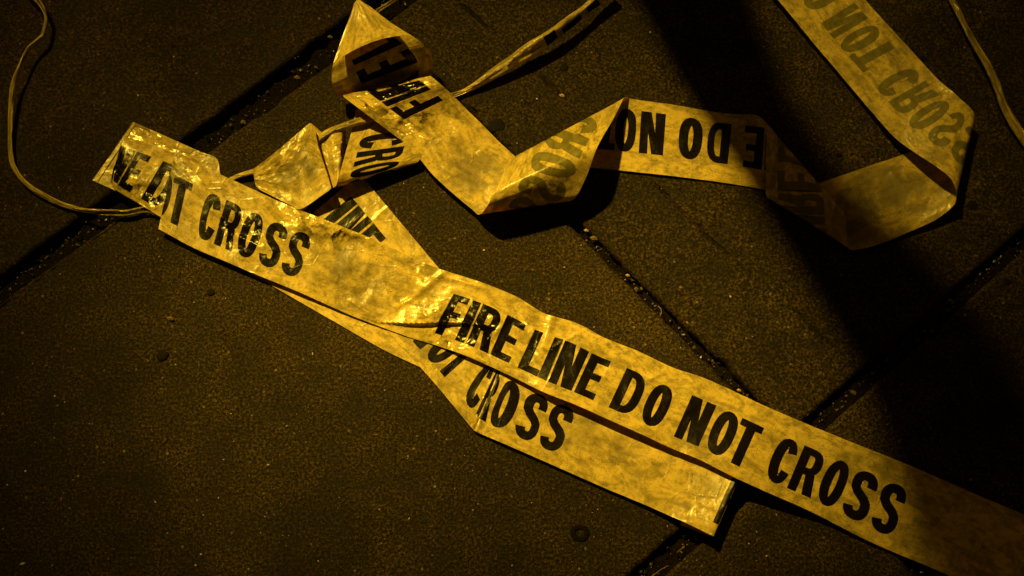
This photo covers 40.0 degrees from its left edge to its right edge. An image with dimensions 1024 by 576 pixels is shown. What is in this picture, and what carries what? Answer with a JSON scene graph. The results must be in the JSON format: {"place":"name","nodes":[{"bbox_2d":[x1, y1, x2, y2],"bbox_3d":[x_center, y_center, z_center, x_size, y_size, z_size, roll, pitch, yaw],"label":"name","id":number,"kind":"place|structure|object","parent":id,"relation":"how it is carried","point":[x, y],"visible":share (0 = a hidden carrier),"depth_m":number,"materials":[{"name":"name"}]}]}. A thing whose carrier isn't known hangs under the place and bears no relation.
{"place":"outdoors","nodes":[
{"label":"outdoors","id":0,"kind":"place"},
{"bbox_2d":[0,0,376,281],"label":"pavement slab","id":1,"kind":"structure","parent":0,"point":[77,74],"depth_m":1.34,"materials":[{"name":"concrete"}]},
{"bbox_2d":[8,0,144,213],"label":"tape cord","id":2,"kind":"object","parent":1,"relation":"on","point":[35,190],"visible":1,"depth_m":1.31,"materials":[{"name":"plastic"}]},
{"bbox_2d":[0,62,734,575],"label":"pavement slab","id":3,"kind":"structure","parent":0,"point":[340,484],"depth_m":1.23,"materials":[{"name":"concrete"}]},
{"bbox_2d":[96,211,160,217],"bbox_3d":[-0.368,-0.070,1.291,0.113,0.005,0.011,8,72,3],"label":"tape cord","id":4,"kind":"object","parent":3,"relation":"on","point":[139,212],"visible":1,"depth_m":1.29,"materials":[{"name":"plastic"}]},
{"bbox_2d":[156,350,168,361],"bbox_3d":[-0.311,0.060,1.252,0.010,0.001,0.011,23,73,7],"label":"gum spot","id":5,"kind":"object","parent":3,"relation":"on","point":[162,355],"visible":1,"depth_m":1.25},
{"bbox_2d":[207,289,214,295],"bbox_3d":[-0.272,0.004,1.270,0.008,0.001,0.006,0,72,0],"label":"gum spot","id":6,"kind":"object","parent":3,"relation":"on","point":[210,292],"visible":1,"depth_m":1.27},
{"bbox_2d":[253,109,421,208],"bbox_3d":[-0.151,-0.129,1.302,0.184,0.019,0.075,-23,73,-7],"label":"barrier tape","id":7,"kind":"object","parent":3,"relation":"on","point":[302,168],"visible":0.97,"depth_m":1.29,"materials":[{"name":"yellow plastic"}]},
{"bbox_2d":[229,0,605,179],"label":"tape cord","id":8,"kind":"object","parent":3,"relation":"on","point":[531,49],"visible":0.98,"depth_m":1.33,"materials":[{"name":"plastic"}]},
{"bbox_2d":[2,4,1018,575],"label":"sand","id":9,"kind":"structure","parent":3,"relation":"on","point":[384,390],"depth_m":1.23,"materials":[{"name":"beige sand"}]},
{"bbox_2d":[287,179,738,536],"bbox_3d":[-0.014,0.061,1.243,0.487,0.016,0.126,37,76,11],"label":"barrier tape","id":10,"kind":"object","parent":3,"relation":"on","point":[691,492],"visible":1,"depth_m":1.23,"materials":[{"name":"yellow plastic"}]},
{"bbox_2d":[93,122,1023,575],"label":"barrier tape","id":11,"kind":"object","parent":3,"relation":"on","point":[371,290],"visible":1,"depth_m":1.24,"materials":[{"name":"yellow plastic"}]},
{"bbox_2d":[570,525,589,541],"bbox_3d":[0.058,0.210,1.204,0.017,0.001,0.015,0,72,0],"label":"rubber ring","id":12,"kind":"object","parent":3,"relation":"on","point":[584,537],"visible":1,"depth_m":1.20,"materials":[{"name":"black rubber"}]},
{"bbox_2d":[390,0,1023,421],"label":"pavement slab","id":13,"kind":"structure","parent":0,"point":[820,316],"depth_m":1.31,"materials":[{"name":"concrete"}]},
{"bbox_2d":[487,118,504,132],"bbox_3d":[-0.015,-0.152,1.321,0.017,0.001,0.014,-19,73,-6],"label":"gum spot","id":14,"kind":"object","parent":13,"relation":"on","point":[495,125],"visible":1,"depth_m":1.32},
{"bbox_2d":[559,63,567,70],"bbox_3d":[0.049,-0.210,1.340,0.009,0.001,0.009,0,72,0],"label":"gum spot","id":15,"kind":"object","parent":13,"relation":"on","point":[563,67],"visible":1,"depth_m":1.34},
{"bbox_2d":[331,0,974,249],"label":"barrier tape","id":16,"kind":"object","parent":13,"relation":"on","point":[382,71],"visible":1,"depth_m":1.30,"materials":[{"name":"yellow plastic"}]},
{"bbox_2d":[967,200,977,209],"bbox_3d":[0.424,-0.076,1.296,0.010,0.001,0.010,-17,73,-5],"label":"gum spot","id":17,"kind":"object","parent":13,"relation":"on","point":[972,205],"visible":1,"depth_m":1.30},
{"bbox_2d":[948,0,1023,146],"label":"tape cord","id":18,"kind":"object","parent":13,"relation":"on","point":[1014,123],"visible":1,"depth_m":1.33,"materials":[{"name":"plastic"}]},
{"bbox_2d":[665,489,915,575],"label":"pavement slab","id":19,"kind":"structure","parent":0,"point":[787,541],"depth_m":1.20,"materials":[{"name":"concrete"}]},
{"bbox_2d":[824,250,1023,575],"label":"pavement slab","id":20,"kind":"structure","parent":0,"point":[945,436],"depth_m":1.24,"materials":[{"name":"concrete"}]},
{"label":"ground","id":21,"kind":"structure","parent":0,"visible":0},
{"bbox_2d":[0,0,1023,575],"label":"joint bed","id":22,"kind":"object","parent":21,"relation":"on","point":[324,60],"visible":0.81,"depth_m":1.28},
{"bbox_2d":[375,0,397,12],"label":"tape cord","id":23,"kind":"object","parent":22,"relation":"on","point":[384,6],"visible":0.62,"depth_m":1.36,"materials":[{"name":"plastic"}]},
{"bbox_2d":[0,0,1023,575],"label":"grit","id":24,"kind":"object","parent":22,"relation":"on","point":[620,274],"visible":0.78,"depth_m":1.28,"materials":[{"name":"stone"}]}
]}

